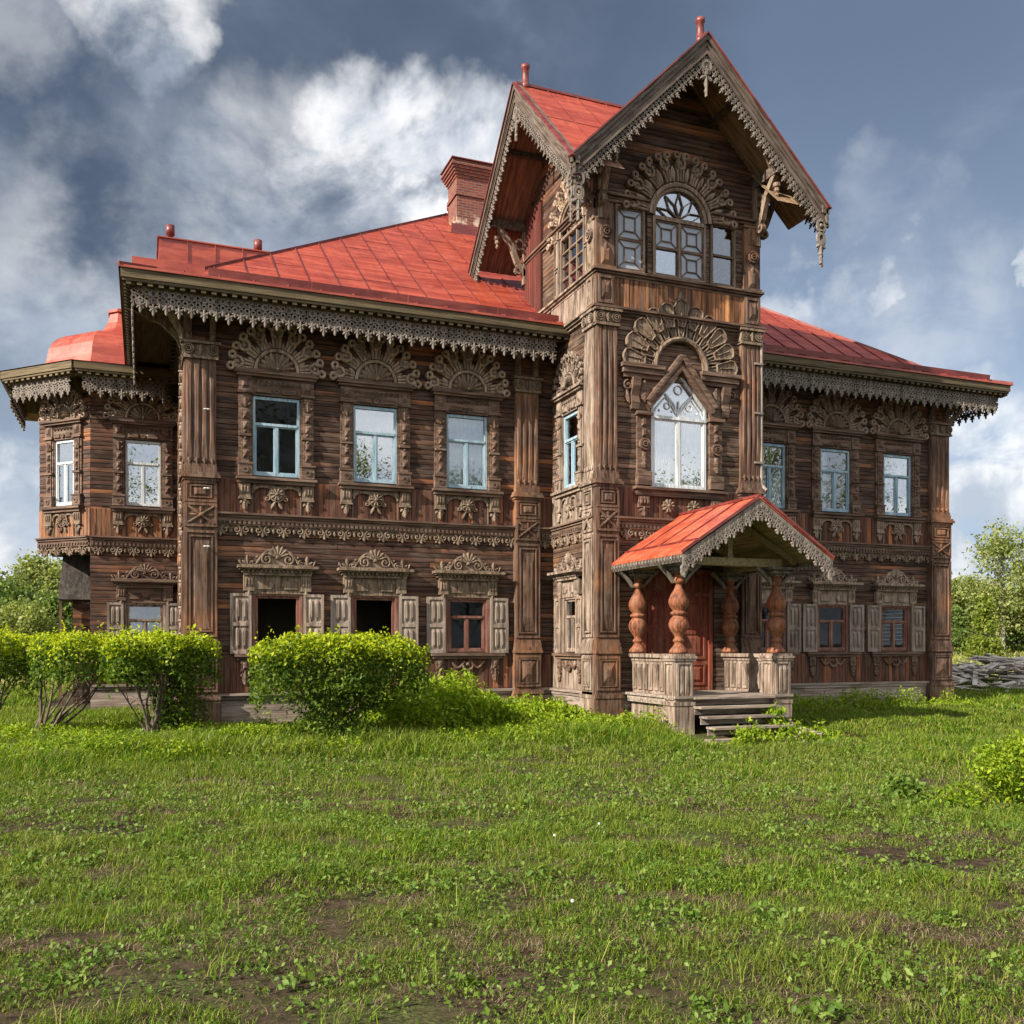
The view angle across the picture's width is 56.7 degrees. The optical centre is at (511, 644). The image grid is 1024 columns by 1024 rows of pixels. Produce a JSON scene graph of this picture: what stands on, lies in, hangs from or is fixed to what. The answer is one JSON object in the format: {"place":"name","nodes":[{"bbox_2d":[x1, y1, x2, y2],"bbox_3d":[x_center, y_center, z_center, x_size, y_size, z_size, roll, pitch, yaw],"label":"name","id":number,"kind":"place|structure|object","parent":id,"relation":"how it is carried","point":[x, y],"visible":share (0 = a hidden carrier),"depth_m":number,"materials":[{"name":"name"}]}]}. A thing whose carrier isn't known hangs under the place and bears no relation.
{"place":"outdoors","nodes":[
{"label":"outdoors","id":0,"kind":"place"},
{"bbox_2d":[0,662,1023,1023],"bbox_3d":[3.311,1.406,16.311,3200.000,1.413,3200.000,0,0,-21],"label":"ground","id":1,"kind":"structure","parent":0,"point":[430,1012],"depth_m":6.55,"materials":[{"name":"green plant"}]},
{"bbox_2d":[0,566,57,633],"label":"broadleaf tree","id":2,"kind":"object","parent":1,"relation":"on","point":[8,586],"visible":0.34,"depth_m":73.49,"materials":[{"name":"green plant"}]},
{"bbox_2d":[0,623,63,708],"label":"shrub","id":3,"kind":"object","parent":1,"relation":"on","point":[16,644],"visible":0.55,"depth_m":18.63,"materials":[{"name":"green plant"}]},
{"bbox_2d":[0,592,70,663],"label":"broadleaf tree","id":4,"kind":"object","parent":1,"relation":"on","point":[25,616],"visible":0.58,"depth_m":65.44,"materials":[{"name":"green plant"}]},
{"bbox_2d":[0,548,72,621],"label":"birch tree","id":5,"kind":"object","parent":1,"relation":"on","point":[42,571],"visible":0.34,"depth_m":78.73,"materials":[{"name":"green plant"}]},
{"bbox_2d":[17,585,74,650],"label":"broadleaf tree","id":6,"kind":"object","parent":1,"relation":"on","point":[54,602],"visible":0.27,"depth_m":69.37,"materials":[{"name":"green plant"}]},
{"bbox_2d":[46,556,84,621],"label":"birch tree","id":7,"kind":"object","parent":1,"relation":"on","point":[51,580],"visible":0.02,"depth_m":85.02,"materials":[{"name":"green plant"}]},
{"bbox_2d":[23,620,158,733],"bbox_3d":[-8.390,0.699,18.736,2.248,2.395,2.262,0,0,30],"label":"shrub","id":8,"kind":"object","parent":1,"relation":"on","point":[52,647],"visible":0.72,"depth_m":18.09,"materials":[{"name":"green plant"}]},
{"bbox_2d":[95,616,223,731],"bbox_3d":[-6.848,0.641,18.475,2.350,2.402,2.088,0,0,-21],"label":"shrub","id":9,"kind":"object","parent":1,"relation":"on","point":[167,649],"visible":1,"depth_m":18.23,"materials":[{"name":"green plant"}]},
{"bbox_2d":[246,624,431,745],"bbox_3d":[-3.335,0.750,18.130,3.414,2.288,2.707,0,0,-21],"label":"shrub","id":10,"kind":"object","parent":1,"relation":"on","point":[359,687],"visible":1,"depth_m":17.59,"materials":[{"name":"green plant"}]},
{"bbox_2d":[0,668,985,765],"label":"herb patch","id":11,"kind":"object","parent":1,"relation":"on","point":[460,707],"visible":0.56,"depth_m":19.52,"materials":[{"name":"green plant"}]},
{"bbox_2d":[0,16,1012,743],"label":"wooden mansion","id":12,"kind":"structure","parent":1,"relation":"on","point":[556,400],"depth_m":22.80,"materials":[{"name":"brown wood"}]},
{"bbox_2d":[38,389,87,536],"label":"window","id":13,"kind":"structure","parent":12,"relation":"in","point":[64,459],"depth_m":25.97,"materials":[{"name":"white wood"}]},
{"bbox_2d":[103,382,177,537],"bbox_3d":[-10.121,-5.073,26.016,2.025,4.226,0.310,0,0,-21],"label":"window","id":14,"kind":"structure","parent":12,"relation":"in","point":[142,423],"depth_m":26.00,"materials":[{"name":"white wood"}]},
{"bbox_2d":[107,563,177,635],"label":"window","id":15,"kind":"structure","parent":12,"relation":"in","point":[144,587],"depth_m":26.00,"materials":[{"name":"brown wood"}]},
{"bbox_2d":[226,323,325,514],"bbox_3d":[-5.317,-5.117,21.447,2.201,4.313,0.310,0,0,-21],"label":"window","id":16,"kind":"structure","parent":12,"relation":"in","point":[275,375],"depth_m":21.44,"materials":[{"name":"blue wood"}]},
{"bbox_2d":[230,546,323,685],"bbox_3d":[-5.287,-0.662,21.415,2.073,3.165,0.390,0,0,-21],"label":"window","id":17,"kind":"structure","parent":12,"relation":"in","point":[277,575],"depth_m":21.36,"materials":[{"name":"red wood"}]},
{"bbox_2d":[331,549,417,676],"bbox_3d":[-3.201,-0.662,22.227,2.074,3.165,0.390,0,0,-21],"label":"window","id":18,"kind":"structure","parent":12,"relation":"in","point":[374,577],"depth_m":22.25,"materials":[{"name":"red wood"}]},
{"bbox_2d":[329,335,421,519],"bbox_3d":[-3.192,-5.117,22.273,2.201,4.313,0.310,0,0,-21],"label":"window","id":19,"kind":"structure","parent":12,"relation":"in","point":[377,384],"depth_m":22.26,"materials":[{"name":"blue wood"}]},
{"bbox_2d":[423,347,510,523],"bbox_3d":[-1.096,-5.117,23.147,2.201,4.313,0.418,0,0,-21],"label":"window","id":20,"kind":"structure","parent":12,"relation":"in","point":[466,448],"depth_m":23.17,"materials":[{"name":"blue wood"}]},
{"bbox_2d":[426,552,507,681],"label":"window","id":21,"kind":"structure","parent":12,"relation":"in","point":[465,580],"depth_m":23.09,"materials":[{"name":"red wood"}]},
{"bbox_2d":[547,552,583,683],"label":"window","id":22,"kind":"structure","parent":12,"relation":"in","point":[568,637],"depth_m":23.01,"materials":[{"name":"brown wood"}]},
{"bbox_2d":[550,351,584,523],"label":"window","id":23,"kind":"structure","parent":12,"relation":"in","point":[569,397],"depth_m":22.93,"materials":[{"name":"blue wood"}]},
{"bbox_2d":[546,170,590,297],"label":"window","id":24,"kind":"structure","parent":12,"relation":"in","point":[570,247],"depth_m":23.16,"materials":[{"name":"brown wood"}]},
{"bbox_2d":[614,151,737,287],"bbox_3d":[3.905,-10.091,22.340,3.320,2.982,0.212,0,0,-21],"label":"window","id":25,"kind":"structure","parent":12,"relation":"in","point":[686,238],"depth_m":22.31,"materials":[{"name":"brown wood"}]},
{"bbox_2d":[642,568,712,689],"bbox_3d":[3.888,-0.350,22.410,1.900,2.860,0.150,0,0,-21],"label":"door","id":26,"kind":"structure","parent":12,"relation":"in","point":[658,638],"depth_m":22.53,"materials":[{"name":"brown wood"}]},
{"bbox_2d":[619,292,741,516],"bbox_3d":[3.952,-5.640,22.384,3.200,5.360,0.435,0,0,-21],"label":"window","id":27,"kind":"structure","parent":12,"relation":"in","point":[656,402],"depth_m":22.40,"materials":[{"name":"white wood"}]},
{"bbox_2d":[762,576,801,677],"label":"window","id":28,"kind":"structure","parent":12,"relation":"in","point":[791,636],"depth_m":26.52,"materials":[{"name":"red wood"}]},
{"bbox_2d":[763,383,804,522],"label":"window","id":29,"kind":"structure","parent":12,"relation":"in","point":[778,428],"depth_m":26.51,"materials":[{"name":"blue wood"}]},
{"bbox_2d":[802,566,863,676],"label":"window","id":30,"kind":"structure","parent":12,"relation":"in","point":[839,594],"depth_m":27.10,"materials":[{"name":"red wood"}]},
{"bbox_2d":[804,391,868,541],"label":"window","id":31,"kind":"structure","parent":12,"relation":"in","point":[829,431],"depth_m":27.15,"materials":[{"name":"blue wood"}]},
{"bbox_2d":[866,568,925,675],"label":"window","id":32,"kind":"structure","parent":12,"relation":"in","point":[896,591],"depth_m":27.92,"materials":[{"name":"red wood"}]},
{"bbox_2d":[868,399,928,544],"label":"window","id":33,"kind":"structure","parent":12,"relation":"in","point":[896,438],"depth_m":27.97,"materials":[{"name":"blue wood"}]},
{"bbox_2d":[0,649,1023,688],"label":"meadow grass","id":34,"kind":"structure","parent":1,"relation":"on","point":[956,657],"depth_m":63.78,"materials":[{"name":"green plant"}]},
{"bbox_2d":[0,723,1023,1023],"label":"lawn weeds","id":35,"kind":"object","parent":1,"relation":"on","point":[814,1005],"visible":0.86,"depth_m":7.95,"materials":[{"name":"green plant"}]},
{"bbox_2d":[0,724,1023,1023],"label":"dry straw","id":36,"kind":"object","parent":1,"relation":"on","point":[682,898],"visible":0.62,"depth_m":7.29,"materials":[{"name":"plant"}]},
{"bbox_2d":[759,702,794,735],"bbox_3d":[5.551,1.653,20.154,0.954,0.937,0.730,0,0,-21],"label":"leafy bush","id":37,"kind":"object","parent":1,"relation":"on","point":[777,720],"visible":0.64,"depth_m":20.07,"materials":[{"name":"green plant"}]},
{"bbox_2d":[873,768,940,800],"bbox_3d":[5.102,1.886,12.320,0.888,0.581,0.698,0,0,-21],"label":"leafy bush","id":38,"kind":"object","parent":1,"relation":"on","point":[895,783],"visible":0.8,"depth_m":12.24,"materials":[{"name":"green plant"}]},
{"bbox_2d":[951,604,976,655],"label":"broadleaf tree","id":39,"kind":"object","parent":1,"relation":"on","point":[959,622],"visible":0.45,"depth_m":82.83,"materials":[{"name":"green plant"}]},
{"bbox_2d":[923,718,1023,812],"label":"leafy bush","id":40,"kind":"object","parent":1,"relation":"on","point":[1007,779],"visible":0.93,"depth_m":11.89,"materials":[{"name":"green plant"}]},
{"bbox_2d":[951,569,1001,649],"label":"broadleaf tree","id":41,"kind":"object","parent":1,"relation":"on","point":[961,597],"visible":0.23,"depth_m":90.54,"materials":[{"name":"green plant"}]},
{"bbox_2d":[957,595,1010,656],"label":"broadleaf tree","id":42,"kind":"object","parent":1,"relation":"on","point":[982,643],"visible":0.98,"depth_m":73.64,"materials":[{"name":"green plant"}]},
{"bbox_2d":[957,573,1014,637],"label":"broadleaf tree","id":43,"kind":"object","parent":1,"relation":"on","point":[983,587],"visible":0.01,"depth_m":102.63,"materials":[{"name":"green plant"}]},
{"bbox_2d":[959,515,1023,654],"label":"birch tree","id":44,"kind":"object","parent":1,"relation":"on","point":[988,551],"visible":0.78,"depth_m":81.17,"materials":[{"name":"green plant"}]},
{"bbox_2d":[968,527,1023,635],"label":"birch tree","id":45,"kind":"object","parent":1,"relation":"on","point":[1018,607],"visible":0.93,"depth_m":79.74,"materials":[{"name":"green plant"}]},
{"bbox_2d":[992,606,1023,653],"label":"broadleaf tree","id":46,"kind":"object","parent":1,"relation":"on","point":[1013,642],"visible":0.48,"depth_m":83.23,"materials":[{"name":"green plant"}]},
{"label":"old board","id":47,"kind":"object","parent":1,"relation":"on","visible":0},
{"bbox_2d":[978,675,998,676],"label":"old board","id":48,"kind":"object","parent":47,"relation":"on","point":[989,675],"visible":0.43,"depth_m":40.42,"materials":[{"name":"grey wood"}]},
{"bbox_2d":[0,0,1023,639],"label":"sky","id":49,"kind":"structure","parent":0,"point":[283,124],"materials":[{"name":"blue"}]},
{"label":"old board","id":50,"kind":"object","parent":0,"visible":0},
{"bbox_2d":[984,660,1023,666],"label":"old board","id":51,"kind":"object","parent":50,"relation":"on","point":[1010,665],"visible":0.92,"depth_m":37.86,"materials":[{"name":"grey wood"}]},
{"bbox_2d":[982,660,1023,665],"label":"old board","id":52,"kind":"object","parent":51,"relation":"on","point":[1006,662],"visible":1,"depth_m":37.98,"materials":[{"name":"grey wood"}]},
{"bbox_2d":[967,658,1017,661],"bbox_3d":[19.515,0.629,38.579,0.184,0.041,1.900,12,-7,-44],"label":"old board","id":53,"kind":"object","parent":52,"relation":"on","point":[998,660],"visible":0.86,"depth_m":38.25,"materials":[{"name":"grey wood"}]},
{"bbox_2d":[979,657,1006,659],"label":"old board","id":54,"kind":"object","parent":53,"relation":"on","point":[992,658],"visible":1,"depth_m":38.50,"materials":[{"name":"grey wood"}]},
{"bbox_2d":[976,656,1011,659],"bbox_3d":[19.797,0.536,38.948,1.300,0.041,0.230,3,-6,18],"label":"old board","id":55,"kind":"object","parent":54,"relation":"on","point":[994,657],"visible":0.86,"depth_m":38.84,"materials":[{"name":"grey wood"}]},
{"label":"old board","id":56,"kind":"object","parent":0,"visible":0},
{"bbox_2d":[969,674,985,683],"bbox_3d":[18.222,1.372,37.259,0.225,0.040,1.300,1,15,0],"label":"old board","id":57,"kind":"object","parent":56,"relation":"on","point":[980,682],"visible":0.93,"depth_m":36.96,"materials":[{"name":"grey wood"}]},
{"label":"old board","id":58,"kind":"object","parent":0,"visible":0},
{"bbox_2d":[952,666,963,673],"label":"old board","id":59,"kind":"object","parent":58,"relation":"on","point":[958,670],"visible":0.43,"depth_m":37.92,"materials":[{"name":"grey wood"}]},
{"label":"old board","id":60,"kind":"object","parent":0,"visible":0},
{"bbox_2d":[972,671,977,685],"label":"old board","id":61,"kind":"object","parent":60,"relation":"on","point":[975,681],"visible":0.93,"depth_m":36.92,"materials":[{"name":"grey wood"}]},
{"bbox_2d":[965,668,987,671],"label":"old board","id":62,"kind":"object","parent":61,"relation":"on","point":[971,669],"visible":1,"depth_m":37.49,"materials":[{"name":"grey wood"}]},
{"label":"old board","id":63,"kind":"object","parent":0,"visible":0},
{"bbox_2d":[955,663,977,668],"bbox_3d":[18.187,0.849,37.934,1.300,0.040,0.209,-9,8,-34],"label":"old board","id":64,"kind":"object","parent":63,"relation":"on","point":[965,666],"visible":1,"depth_m":37.88,"materials":[{"name":"grey wood"}]},
{"label":"old board","id":65,"kind":"object","parent":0,"visible":0},
{"bbox_2d":[1010,667,1023,674],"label":"old board","id":66,"kind":"object","parent":65,"relation":"on","point":[1016,670],"visible":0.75,"depth_m":37.73,"materials":[{"name":"grey wood"}]},
{"bbox_2d":[984,669,1010,673],"bbox_3d":[19.564,1.046,38.096,1.100,0.040,0.191,-10,2,21],"label":"old board","id":67,"kind":"object","parent":66,"relation":"on","point":[996,671],"visible":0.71,"depth_m":38.06,"materials":[{"name":"grey wood"}]},
{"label":"old board","id":68,"kind":"object","parent":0,"visible":0},
{"bbox_2d":[952,679,967,684],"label":"old board","id":69,"kind":"object","parent":68,"relation":"on","point":[962,680],"visible":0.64,"depth_m":36.98,"materials":[{"name":"grey wood"}]},
{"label":"old board","id":70,"kind":"object","parent":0,"visible":0},
{"bbox_2d":[986,683,1002,684],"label":"old board","id":71,"kind":"object","parent":70,"relation":"on","point":[994,684],"visible":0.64,"depth_m":36.55,"materials":[{"name":"grey wood"}]},
{"label":"old board","id":72,"kind":"object","parent":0,"visible":0},
{"label":"old board","id":73,"kind":"object","parent":72,"relation":"on","visible":0},
{"bbox_2d":[993,681,1016,688],"bbox_3d":[19.059,1.564,36.796,1.100,0.040,0.190,-13,16,-10],"label":"old board","id":74,"kind":"object","parent":73,"relation":"on","point":[1010,682],"visible":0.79,"depth_m":36.79,"materials":[{"name":"grey wood"}]},
{"label":"old board","id":75,"kind":"object","parent":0,"visible":0},
{"bbox_2d":[1001,677,1022,679],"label":"old board","id":76,"kind":"object","parent":75,"relation":"on","point":[1010,678],"visible":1,"depth_m":37.62,"materials":[{"name":"grey wood"}]},
{"bbox_2d":[997,675,1023,677],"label":"old board","id":77,"kind":"object","parent":76,"relation":"on","point":[1010,676],"visible":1,"depth_m":37.43,"materials":[{"name":"grey wood"}]},
{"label":"old board","id":78,"kind":"object","parent":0,"visible":0},
{"label":"old board","id":79,"kind":"object","parent":78,"relation":"on","visible":0},
{"bbox_2d":[991,656,1023,660],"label":"old board","id":80,"kind":"object","parent":79,"relation":"on","point":[1008,657],"visible":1,"depth_m":38.91,"materials":[{"name":"grey wood"}]},
{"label":"old board","id":81,"kind":"object","parent":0,"visible":0},
{"bbox_2d":[985,661,1000,668],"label":"old board","id":82,"kind":"object","parent":81,"relation":"on","point":[992,665],"visible":0.57,"depth_m":38.00,"materials":[{"name":"grey wood"}]},
{"label":"old board","id":83,"kind":"object","parent":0,"visible":0},
{"label":"old board","id":84,"kind":"object","parent":83,"relation":"on","visible":0},
{"bbox_2d":[993,672,1010,674],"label":"old board","id":85,"kind":"object","parent":84,"relation":"on","point":[1000,673],"visible":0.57,"depth_m":40.46,"materials":[{"name":"grey wood"}]},
{"label":"old board","id":86,"kind":"object","parent":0,"visible":0},
{"bbox_2d":[952,675,970,682],"bbox_3d":[17.535,1.280,37.426,1.100,0.040,0.181,18,22,20],"label":"old board","id":87,"kind":"object","parent":86,"relation":"on","point":[953,676],"visible":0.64,"depth_m":37.35,"materials":[{"name":"grey wood"}]},
{"bbox_2d":[952,671,970,677],"bbox_3d":[17.900,1.109,38.108,0.256,0.040,1.500,-5,14,-5],"label":"old board","id":88,"kind":"object","parent":87,"relation":"on","point":[965,676],"visible":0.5,"depth_m":37.56,"materials":[{"name":"grey wood"}]}
]}

